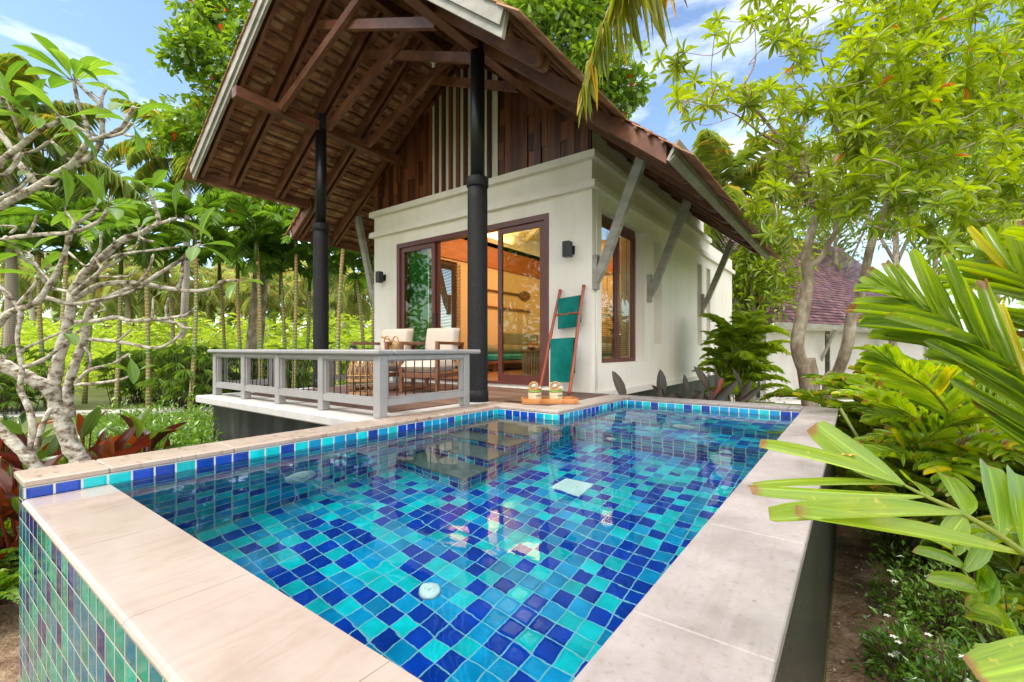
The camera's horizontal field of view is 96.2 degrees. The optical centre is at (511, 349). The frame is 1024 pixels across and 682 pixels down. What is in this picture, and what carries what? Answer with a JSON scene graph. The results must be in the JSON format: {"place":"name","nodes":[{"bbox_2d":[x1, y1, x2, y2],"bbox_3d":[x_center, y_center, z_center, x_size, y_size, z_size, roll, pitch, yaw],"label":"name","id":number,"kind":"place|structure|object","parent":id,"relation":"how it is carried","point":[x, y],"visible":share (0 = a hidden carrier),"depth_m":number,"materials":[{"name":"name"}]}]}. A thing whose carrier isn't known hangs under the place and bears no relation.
{"place":"outdoors","nodes":[
{"label":"outdoors","id":0,"kind":"place"},
{"bbox_2d":[0,597,18,681],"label":"soil","id":1,"kind":"structure","parent":0,"point":[9,640],"depth_m":2.73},
{"bbox_2d":[0,548,18,603],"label":"fern","id":2,"kind":"object","parent":1,"relation":"on","point":[9,583],"visible":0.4,"depth_m":2.88,"materials":[{"name":"green plant"}]},
{"bbox_2d":[0,434,66,527],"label":"canna clump","id":3,"kind":"object","parent":1,"relation":"on","point":[11,458],"visible":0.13,"depth_m":3.87,"materials":[{"name":"red plant"}]},
{"bbox_2d":[0,454,103,598],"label":"canna clump","id":4,"kind":"object","parent":1,"relation":"on","point":[9,541],"visible":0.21,"depth_m":3.27,"materials":[{"name":"red plant"}]},
{"bbox_2d":[2,431,105,486],"bbox_3d":[-4.372,1.248,4.351,0.808,1.038,0.852,0,0,37],"label":"canna clump","id":5,"kind":"object","parent":1,"relation":"on","point":[51,449],"visible":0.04,"depth_m":4.37,"materials":[{"name":"red plant"}]},
{"bbox_2d":[22,445,151,469],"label":"canna clump","id":6,"kind":"object","parent":1,"relation":"on","point":[129,450],"visible":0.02,"depth_m":3.99,"materials":[{"name":"red plant"}]},
{"bbox_2d":[57,421,177,463],"bbox_3d":[-3.631,1.227,4.336,0.763,1.074,0.863,0,0,-12],"label":"canna clump","id":7,"kind":"object","parent":1,"relation":"on","point":[110,447],"visible":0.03,"depth_m":4.27,"materials":[{"name":"red plant"}]},
{"bbox_2d":[99,406,187,453],"bbox_3d":[-3.652,1.173,4.485,0.835,1.185,0.922,0,0,12],"label":"canna clump","id":8,"kind":"object","parent":1,"relation":"on","point":[140,431],"visible":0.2,"depth_m":4.56,"materials":[{"name":"red plant"}]},
{"bbox_2d":[0,407,212,416],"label":"path","id":9,"kind":"structure","parent":0,"point":[39,413],"depth_m":12.86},
{"bbox_2d":[0,363,65,414],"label":"lady palm","id":10,"kind":"object","parent":9,"relation":"on","point":[8,390],"visible":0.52,"depth_m":12.38,"materials":[{"name":"green plant"}]},
{"bbox_2d":[62,198,203,411],"bbox_3d":[-10.047,-1.090,12.539,2.827,5.701,3.082,0,0,37],"label":"areca palm","id":11,"kind":"object","parent":9,"relation":"on","point":[141,213],"visible":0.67,"depth_m":12.44,"materials":[{"name":"plant"}]},
{"bbox_2d":[128,344,231,409],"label":"lady palm","id":12,"kind":"object","parent":9,"relation":"on","point":[157,355],"visible":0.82,"depth_m":12.97,"materials":[{"name":"green plant"}]},
{"bbox_2d":[0,368,1023,681],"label":"ground","id":13,"kind":"structure","parent":0,"point":[98,396],"depth_m":14.32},
{"bbox_2d":[0,411,52,465],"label":"canna clump","id":14,"kind":"object","parent":13,"relation":"on","point":[3,445],"visible":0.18,"depth_m":5.29,"materials":[{"name":"red plant"}]},
{"bbox_2d":[0,416,60,471],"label":"canna clump","id":15,"kind":"object","parent":13,"relation":"on","point":[14,427],"visible":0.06,"depth_m":4.49,"materials":[{"name":"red plant"}]},
{"bbox_2d":[0,344,63,410],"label":"lady palm","id":16,"kind":"object","parent":13,"relation":"on","point":[6,350],"visible":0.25,"depth_m":13.15,"materials":[{"name":"green plant"}]},
{"bbox_2d":[0,249,72,335],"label":"coconut palm","id":17,"kind":"object","parent":13,"relation":"on","point":[25,282],"visible":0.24,"depth_m":29.81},
{"bbox_2d":[0,219,93,406],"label":"areca palm","id":18,"kind":"object","parent":13,"relation":"on","point":[33,241],"visible":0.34,"depth_m":13.82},
{"bbox_2d":[0,191,137,335],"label":"areca palm","id":19,"kind":"object","parent":13,"relation":"on","point":[50,204],"visible":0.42,"depth_m":12.10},
{"bbox_2d":[0,52,143,405],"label":"coconut palm","id":20,"kind":"object","parent":13,"relation":"on","point":[116,185],"visible":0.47,"depth_m":14.11,"materials":[{"name":"plant"}]},
{"bbox_2d":[65,407,110,461],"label":"canna clump","id":21,"kind":"object","parent":13,"relation":"on","point":[87,425],"visible":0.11,"depth_m":4.94,"materials":[{"name":"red plant"}]},
{"bbox_2d":[48,235,157,403],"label":"areca palm","id":22,"kind":"object","parent":13,"relation":"on","point":[83,256],"visible":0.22,"depth_m":14.75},
{"bbox_2d":[98,143,134,332],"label":"casuarina tree","id":23,"kind":"object","parent":13,"relation":"on","point":[104,152],"visible":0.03,"depth_m":37.87,"materials":[{"name":"green plant"}]},
{"bbox_2d":[58,219,175,407],"bbox_3d":[-11.981,-1.174,13.919,2.894,5.889,2.721,0,0,37],"label":"areca palm","id":24,"kind":"object","parent":13,"relation":"on","point":[107,241],"visible":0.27,"depth_m":13.82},
{"bbox_2d":[68,258,173,349],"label":"coconut palm","id":25,"kind":"object","parent":13,"relation":"on","point":[129,300],"visible":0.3,"depth_m":26.78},
{"bbox_2d":[83,356,162,404],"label":"lady palm","id":26,"kind":"object","parent":13,"relation":"on","point":[106,370],"visible":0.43,"depth_m":14.59,"materials":[{"name":"green plant"}]},
{"bbox_2d":[85,388,163,445],"bbox_3d":[-6.388,1.227,7.458,1.270,1.195,1.205,0,0,31],"label":"hedge shrub","id":27,"kind":"object","parent":13,"relation":"on","point":[102,423],"visible":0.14,"depth_m":7.42,"materials":[{"name":"green plant"}]},
{"bbox_2d":[0,32,263,468],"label":"frangipani tree","id":28,"kind":"object","parent":13,"relation":"on","point":[61,409],"visible":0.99,"depth_m":2.93,"materials":[{"name":"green plant"}]},
{"bbox_2d":[102,349,200,402],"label":"lady palm","id":29,"kind":"object","parent":13,"relation":"on","point":[112,354],"visible":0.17,"depth_m":14.88,"materials":[{"name":"green plant"}]},
{"bbox_2d":[103,97,229,345],"bbox_3d":[-14.108,-4.269,20.280,5.829,12.103,5.828,0,0,37],"label":"coconut palm","id":30,"kind":"object","parent":13,"relation":"on","point":[148,169],"visible":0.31,"depth_m":18.86,"materials":[{"name":"plant"}]},
{"bbox_2d":[119,231,221,402],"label":"areca palm","id":31,"kind":"object","parent":13,"relation":"on","point":[171,240],"visible":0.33,"depth_m":14.96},
{"bbox_2d":[137,359,207,405],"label":"lady palm","id":32,"kind":"object","parent":13,"relation":"on","point":[154,387],"visible":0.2,"depth_m":14.00,"materials":[{"name":"green plant"}]},
{"bbox_2d":[124,259,222,340],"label":"coconut palm","id":33,"kind":"object","parent":13,"relation":"on","point":[175,272],"visible":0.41,"depth_m":28.77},
{"bbox_2d":[142,403,217,450],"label":"hedge shrub","id":34,"kind":"object","parent":13,"relation":"on","point":[192,433],"visible":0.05,"depth_m":5.26,"materials":[{"name":"green plant"}]},
{"bbox_2d":[0,307,371,394],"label":"undergrowth","id":35,"kind":"object","parent":13,"relation":"on","point":[103,348],"visible":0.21,"depth_m":19.16,"materials":[{"name":"green plant"}]},
{"bbox_2d":[160,385,212,430],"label":"hedge shrub","id":36,"kind":"object","parent":13,"relation":"on","point":[197,408],"visible":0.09,"depth_m":7.64,"materials":[{"name":"green plant"}]},
{"bbox_2d":[141,178,252,412],"bbox_3d":[-8.877,-1.420,13.079,2.872,6.378,2.675,0,0,37],"label":"areca palm","id":37,"kind":"object","parent":13,"relation":"on","point":[198,209],"visible":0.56,"depth_m":12.79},
{"bbox_2d":[171,409,222,446],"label":"hedge shrub","id":38,"kind":"object","parent":13,"relation":"on","point":[204,436],"visible":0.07,"depth_m":5.39,"materials":[{"name":"green plant"}]},
{"bbox_2d":[165,235,249,371],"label":"areca palm","id":39,"kind":"object","parent":13,"relation":"on","point":[219,272],"visible":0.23,"depth_m":16.03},
{"bbox_2d":[125,0,311,375],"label":"almond tree","id":40,"kind":"object","parent":13,"relation":"on","point":[201,32],"visible":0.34,"depth_m":14.25,"materials":[{"name":"green plant"}]},
{"bbox_2d":[192,267,252,345],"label":"coconut palm","id":41,"kind":"object","parent":13,"relation":"on","point":[227,273],"visible":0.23,"depth_m":31.63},
{"bbox_2d":[180,219,279,372],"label":"areca palm","id":42,"kind":"object","parent":13,"relation":"on","point":[204,254],"visible":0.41,"depth_m":14.27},
{"bbox_2d":[208,355,267,392],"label":"lady palm","id":43,"kind":"object","parent":13,"relation":"on","point":[254,368],"visible":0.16,"depth_m":15.78,"materials":[{"name":"green plant"}]},
{"bbox_2d":[197,192,312,385],"bbox_3d":[-7.455,-1.344,13.403,2.691,6.214,2.882,0,0,37],"label":"areca palm","id":44,"kind":"object","parent":13,"relation":"on","point":[244,205],"visible":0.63,"depth_m":13.20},
{"bbox_2d":[218,273,299,371],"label":"coconut palm","id":45,"kind":"object","parent":13,"relation":"on","point":[273,302],"visible":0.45,"depth_m":30.48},
{"bbox_2d":[211,229,311,385],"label":"areca palm","id":46,"kind":"object","parent":13,"relation":"on","point":[216,259],"visible":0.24,"depth_m":14.63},
{"bbox_2d":[234,234,329,387],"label":"areca palm","id":47,"kind":"object","parent":13,"relation":"on","point":[271,259],"visible":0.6,"depth_m":14.84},
{"bbox_2d":[236,204,333,388],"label":"areca palm","id":48,"kind":"object","parent":13,"relation":"on","point":[246,239],"visible":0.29,"depth_m":13.62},
{"bbox_2d":[257,348,312,387],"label":"lady palm","id":49,"kind":"object","parent":13,"relation":"on","point":[300,374],"visible":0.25,"depth_m":15.00,"materials":[{"name":"green plant"}]},
{"bbox_2d":[272,271,337,334],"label":"coconut palm","id":50,"kind":"object","parent":13,"relation":"on","point":[300,305],"visible":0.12,"depth_m":33.99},
{"bbox_2d":[268,244,355,378],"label":"areca palm","id":51,"kind":"object","parent":13,"relation":"on","point":[309,312],"visible":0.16,"depth_m":15.97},
{"bbox_2d":[294,207,346,384],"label":"areca palm","id":52,"kind":"object","parent":13,"relation":"on","point":[339,308],"visible":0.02,"depth_m":13.30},
{"bbox_2d":[284,261,358,313],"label":"coconut palm","id":53,"kind":"object","parent":13,"relation":"on","point":[303,285],"visible":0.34,"depth_m":28.64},
{"bbox_2d":[271,222,373,269],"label":"areca palm","id":54,"kind":"object","parent":13,"relation":"on","point":[288,262],"visible":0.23,"depth_m":14.04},
{"bbox_2d":[303,248,373,383],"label":"areca palm","id":55,"kind":"object","parent":13,"relation":"on","point":[351,260],"visible":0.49,"depth_m":14.88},
{"bbox_2d":[329,273,371,327],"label":"coconut palm","id":56,"kind":"object","parent":13,"relation":"on","point":[352,306],"visible":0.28,"depth_m":32.56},
{"bbox_2d":[196,381,608,441],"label":"veranda deck","id":57,"kind":"structure","parent":13,"relation":"on","point":[258,414],"depth_m":4.90,"materials":[{"name":"paint"}]},
{"bbox_2d":[207,349,480,417],"bbox_3d":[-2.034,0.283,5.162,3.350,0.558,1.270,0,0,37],"label":"deck railing","id":58,"kind":"object","parent":57,"relation":"on","point":[380,401],"visible":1,"depth_m":4.30,"materials":[{"name":"grey paint"}]},
{"bbox_2d":[345,361,372,394],"bbox_3d":[-1.831,0.294,5.628,0.396,0.509,0.396,0,0,37],"label":"rattan side table","id":59,"kind":"object","parent":57,"relation":"on","point":[370,380],"visible":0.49,"depth_m":5.51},
{"bbox_2d":[351,329,417,391],"bbox_3d":[-1.764,0.131,6.418,0.560,0.856,0.810,0,0,18],"label":"armchair","id":60,"kind":"object","parent":57,"relation":"on","point":[405,335],"visible":0.4,"depth_m":6.54,"materials":[{"name":"fabric"}]},
{"bbox_2d":[399,328,463,391],"bbox_3d":[-1.065,0.131,6.184,0.560,0.856,0.810,0,0,18],"label":"armchair","id":61,"kind":"object","parent":57,"relation":"on","point":[442,338],"visible":0.72,"depth_m":6.01,"materials":[{"name":"fabric"}]},
{"bbox_2d":[539,285,585,394],"bbox_3d":[0.620,-0.129,5.882,0.555,1.382,0.361,0,0,37],"label":"bamboo ladder","id":62,"kind":"object","parent":57,"relation":"on","point":[555,314],"visible":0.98,"depth_m":5.83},
{"bbox_2d":[550,337,574,381],"bbox_3d":[0.645,0.141,5.865,0.352,0.574,0.092,0,0,40],"label":"towel","id":63,"kind":"object","parent":62,"relation":"hanging from","point":[561,353],"visible":0.91,"depth_m":5.83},
{"bbox_2d":[558,295,580,328],"bbox_3d":[0.743,-0.475,5.937,0.313,0.425,0.094,0,0,37],"label":"towel","id":64,"kind":"object","parent":62,"relation":"hanging from","point":[568,304],"visible":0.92,"depth_m":5.90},
{"bbox_2d":[14,394,838,681],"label":"swimming pool","id":65,"kind":"structure","parent":13,"relation":"on","point":[116,585],"depth_m":1.29,"materials":[{"name":"stone"}]},
{"bbox_2d":[110,404,795,681],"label":"pool water","id":66,"kind":"structure","parent":65,"relation":"in","point":[500,548],"depth_m":1.71,"materials":[{"name":"liquid"}]},
{"bbox_2d":[521,396,578,403],"bbox_3d":[0.384,0.529,4.751,0.570,0.050,0.240,0,0,-3],"label":"serving tray","id":67,"kind":"object","parent":65,"relation":"on","point":[563,400],"visible":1,"depth_m":4.63,"materials":[{"name":"brown wood"}]},
{"bbox_2d":[182,0,781,401],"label":"pool villa","id":68,"kind":"object","parent":13,"relation":"on","point":[478,161],"visible":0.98,"depth_m":6.72,"materials":[{"name":"paint"}]},
{"bbox_2d":[401,242,435,328],"bbox_3d":[-1.602,-0.647,7.840,0.835,2.235,0.048,0,0,37],"label":"sliding door","id":69,"kind":"structure","parent":68,"relation":"in","point":[430,245],"depth_m":7.78,"materials":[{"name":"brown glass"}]},
{"bbox_2d":[406,242,440,372],"bbox_3d":[-1.542,-0.647,7.858,0.860,2.235,0.048,0,0,37],"label":"sliding door","id":70,"kind":"structure","parent":68,"relation":"in","point":[438,245],"depth_m":7.62,"materials":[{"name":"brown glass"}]},
{"bbox_2d":[428,257,455,327],"bbox_3d":[-1.678,-0.865,9.541,0.070,2.050,1.400,0,0,37],"label":"side window","id":71,"kind":"structure","parent":68,"relation":"in","point":[429,259],"depth_m":9.89,"materials":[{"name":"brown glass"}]},
{"bbox_2d":[488,333,539,371],"bbox_3d":[0.143,0.035,10.991,0.900,0.880,3.000,0,0,37],"label":"sofa","id":72,"kind":"object","parent":68,"relation":"on","point":[515,345],"visible":0.48,"depth_m":11.11,"materials":[{"name":"fabric"}]},
{"bbox_2d":[498,221,543,382],"bbox_3d":[0.127,-0.647,6.553,0.815,2.235,0.048,0,0,37],"label":"sliding door","id":73,"kind":"structure","parent":68,"relation":"in","point":[501,377],"depth_m":6.59,"materials":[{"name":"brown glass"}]},
{"bbox_2d":[522,350,539,375],"bbox_3d":[0.426,0.250,8.473,0.480,0.450,0.480,0,0,37],"label":"slatted stool","id":74,"kind":"object","parent":68,"relation":"on","point":[526,362],"visible":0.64,"depth_m":8.33,"materials":[{"name":"brown wood"}]},
{"bbox_2d":[602,214,635,362],"bbox_3d":[1.506,-0.835,6.716,0.060,2.050,1.429,0,0,37],"label":"side window","id":75,"kind":"structure","parent":68,"relation":"in","point":[626,233],"depth_m":6.89,"materials":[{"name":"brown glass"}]},
{"bbox_2d":[0,274,1023,355],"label":"wood","id":76,"kind":"object","parent":13,"relation":"on","point":[80,317],"visible":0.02,"depth_m":43.80,"materials":[{"name":"green plant"}]},
{"bbox_2d":[499,0,656,119],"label":"almond tree","id":77,"kind":"object","parent":13,"relation":"on","point":[573,23],"visible":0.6,"depth_m":13.63,"materials":[{"name":"green plant"}]},
{"bbox_2d":[577,0,687,123],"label":"coconut palm","id":78,"kind":"object","parent":13,"relation":"on","point":[618,13],"visible":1,"depth_m":3.41,"materials":[{"name":"plant"}]},
{"bbox_2d":[691,125,815,287],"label":"coconut palm","id":79,"kind":"object","parent":13,"relation":"on","point":[713,152],"visible":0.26,"depth_m":14.42,"materials":[{"name":"plant"}]},
{"bbox_2d":[717,222,818,402],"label":"broad tree","id":80,"kind":"object","parent":13,"relation":"on","point":[743,273],"visible":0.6,"depth_m":14.38,"materials":[{"name":"green plant"}]},
{"bbox_2d":[719,234,927,401],"bbox_3d":[11.928,-2.000,22.055,15.601,7.519,9.540,0,0,-31],"label":"neighbour villa","id":81,"kind":"object","parent":13,"relation":"on","point":[822,342],"visible":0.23,"depth_m":17.48,"materials":[{"name":"roof tile"},{"name":"white painted plaster"}]},
{"bbox_2d":[742,126,908,287],"bbox_3d":[16.354,-4.584,23.187,7.527,12.705,7.006,0,0,-11],"label":"broad tree","id":82,"kind":"object","parent":13,"relation":"on","point":[826,222],"visible":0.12,"depth_m":22.57,"materials":[{"name":"green plant"}]},
{"bbox_2d":[798,15,1023,345],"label":"broad tree","id":83,"kind":"object","parent":13,"relation":"on","point":[895,256],"visible":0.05,"depth_m":18.82,"materials":[{"name":"green plant"}]},
{"bbox_2d":[820,1,1023,301],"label":"broad tree","id":84,"kind":"object","parent":13,"relation":"on","point":[963,64],"visible":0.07,"depth_m":14.70,"materials":[{"name":"green plant"}]},
{"bbox_2d":[824,88,1020,359],"bbox_3d":[20.055,-5.441,22.129,8.630,14.416,8.546,0,0,37],"label":"broad tree","id":85,"kind":"object","parent":13,"relation":"on","point":[935,262],"visible":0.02,"depth_m":21.89,"materials":[{"name":"green plant"}]},
{"bbox_2d":[885,109,1023,305],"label":"broad tree","id":86,"kind":"object","parent":13,"relation":"on","point":[985,214],"visible":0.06,"depth_m":12.60,"materials":[{"name":"green plant"}]},
{"bbox_2d":[0,0,1023,349],"label":"sky","id":87,"kind":"structure","parent":0,"point":[117,32],"materials":[{"name":"blue"}]},
{"bbox_2d":[814,215,860,302],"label":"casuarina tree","id":88,"kind":"object","parent":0,"point":[840,236],"visible":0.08,"depth_m":33.76,"materials":[{"name":"green plant"}]},
{"bbox_2d":[837,475,921,545],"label":"soil","id":89,"kind":"structure","parent":0,"point":[842,529],"depth_m":4.41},
{"bbox_2d":[652,369,670,397],"bbox_3d":[1.938,1.010,5.909,0.285,1.500,0.100,0,0,-24],"label":"heliconia","id":90,"kind":"object","parent":89,"relation":"on","point":[660,388],"visible":0.27,"depth_m":5.90,"materials":[{"name":"grey plant"}]},
{"bbox_2d":[692,366,736,400],"bbox_3d":[2.864,1.000,6.408,0.678,1.520,0.158,0,0,-5],"label":"heliconia","id":91,"kind":"object","parent":89,"relation":"on","point":[726,391],"visible":0.56,"depth_m":6.42,"materials":[{"name":"grey plant"}]},
{"bbox_2d":[691,309,791,402],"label":"bushy palm","id":92,"kind":"object","parent":89,"relation":"on","point":[741,348],"visible":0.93,"depth_m":7.97,"materials":[{"name":"plant"}]},
{"bbox_2d":[732,369,760,401],"bbox_3d":[3.404,1.017,6.630,0.479,1.486,0.108,0,0,-16],"label":"heliconia","id":93,"kind":"object","parent":89,"relation":"on","point":[746,394],"visible":0.62,"depth_m":6.62,"materials":[{"name":"grey plant"}]},
{"bbox_2d":[650,0,1022,406],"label":"long leaved tree","id":94,"kind":"object","parent":89,"relation":"on","point":[753,96],"visible":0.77,"depth_m":5.55,"materials":[{"name":"green plant"}]},
{"bbox_2d":[760,346,969,487],"bbox_3d":[3.852,0.867,4.397,2.686,1.796,2.131,0,0,37],"label":"clumping palm","id":95,"kind":"object","parent":89,"relation":"on","point":[861,428],"visible":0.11,"depth_m":4.44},
{"bbox_2d":[819,0,1023,406],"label":"long leaved tree","id":96,"kind":"object","parent":89,"relation":"on","point":[902,191],"visible":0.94,"depth_m":5.17,"materials":[{"name":"green plant"}]},
{"bbox_2d":[826,534,1023,681],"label":"soil","id":97,"kind":"structure","parent":0,"point":[844,639],"depth_m":3.07,"materials":[{"name":"soil"}]},
{"bbox_2d":[846,527,916,555],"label":"flowering shrub","id":98,"kind":"object","parent":97,"relation":"on","point":[882,538],"visible":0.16,"depth_m":4.09,"materials":[{"name":"green plant"}]},
{"bbox_2d":[747,421,1023,681],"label":"clumping palm","id":99,"kind":"object","parent":97,"relation":"on","point":[1001,660],"visible":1,"depth_m":0.82,"materials":[{"name":"plant"}]},
{"bbox_2d":[832,547,962,681],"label":"pebbles","id":100,"kind":"object","parent":97,"relation":"on","point":[838,627],"visible":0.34,"depth_m":3.02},
{"bbox_2d":[848,606,961,681],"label":"flowering shrub","id":101,"kind":"object","parent":97,"relation":"on","point":[880,640],"visible":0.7,"depth_m":2.45,"materials":[{"name":"green plant"}]},
{"bbox_2d":[856,540,964,630],"bbox_3d":[2.609,1.529,3.002,0.584,0.517,0.594,0,0,37],"label":"flowering shrub","id":102,"kind":"object","parent":97,"relation":"on","point":[908,604],"visible":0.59,"depth_m":3.06,"materials":[{"name":"green plant"}]},
{"bbox_2d":[861,531,959,580],"bbox_3d":[3.281,1.438,3.655,0.798,0.738,0.790,0,0,37],"label":"flowering shrub","id":103,"kind":"object","parent":97,"relation":"on","point":[911,540],"visible":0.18,"depth_m":3.73,"materials":[{"name":"green plant"}]},
{"bbox_2d":[808,342,1023,596],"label":"clumping palm","id":104,"kind":"object","parent":97,"relation":"on","point":[923,401],"visible":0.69,"depth_m":2.96,"materials":[{"name":"plant"}]},
{"bbox_2d":[835,429,1023,635],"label":"clumping palm","id":105,"kind":"object","parent":97,"relation":"on","point":[1011,563],"visible":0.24,"depth_m":2.97,"materials":[{"name":"plant"}]},
{"bbox_2d":[846,219,1023,446],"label":"clumping palm","id":106,"kind":"object","parent":97,"relation":"on","point":[986,350],"visible":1,"depth_m":1.59,"materials":[{"name":"plant"}]},
{"bbox_2d":[886,624,985,681],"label":"flowering shrub","id":107,"kind":"object","parent":97,"relation":"on","point":[945,663],"visible":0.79,"depth_m":2.26,"materials":[{"name":"green plant"}]},
{"bbox_2d":[879,551,1018,668],"bbox_3d":[2.591,1.517,2.709,0.684,0.550,0.662,0,0,37],"label":"flowering shrub","id":108,"kind":"object","parent":97,"relation":"on","point":[929,618],"visible":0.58,"depth_m":2.76,"materials":[{"name":"green plant"}]},
{"bbox_2d":[912,523,1019,638],"bbox_3d":[1.853,0.969,1.689,0.893,0.604,0.490,0,0,-20],"label":"plant","id":109,"kind":"object","parent":97,"relation":"on","point":[982,594],"visible":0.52,"depth_m":1.64,"materials":[{"name":"plant"}]},
{"bbox_2d":[922,546,1023,661],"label":"flowering shrub","id":110,"kind":"object","parent":97,"relation":"on","point":[937,597],"visible":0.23,"depth_m":2.68,"materials":[{"name":"green plant"}]},
{"bbox_2d":[935,571,1023,680],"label":"flowering shrub","id":111,"kind":"object","parent":97,"relation":"on","point":[985,627],"visible":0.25,"depth_m":2.42,"materials":[{"name":"green plant"}]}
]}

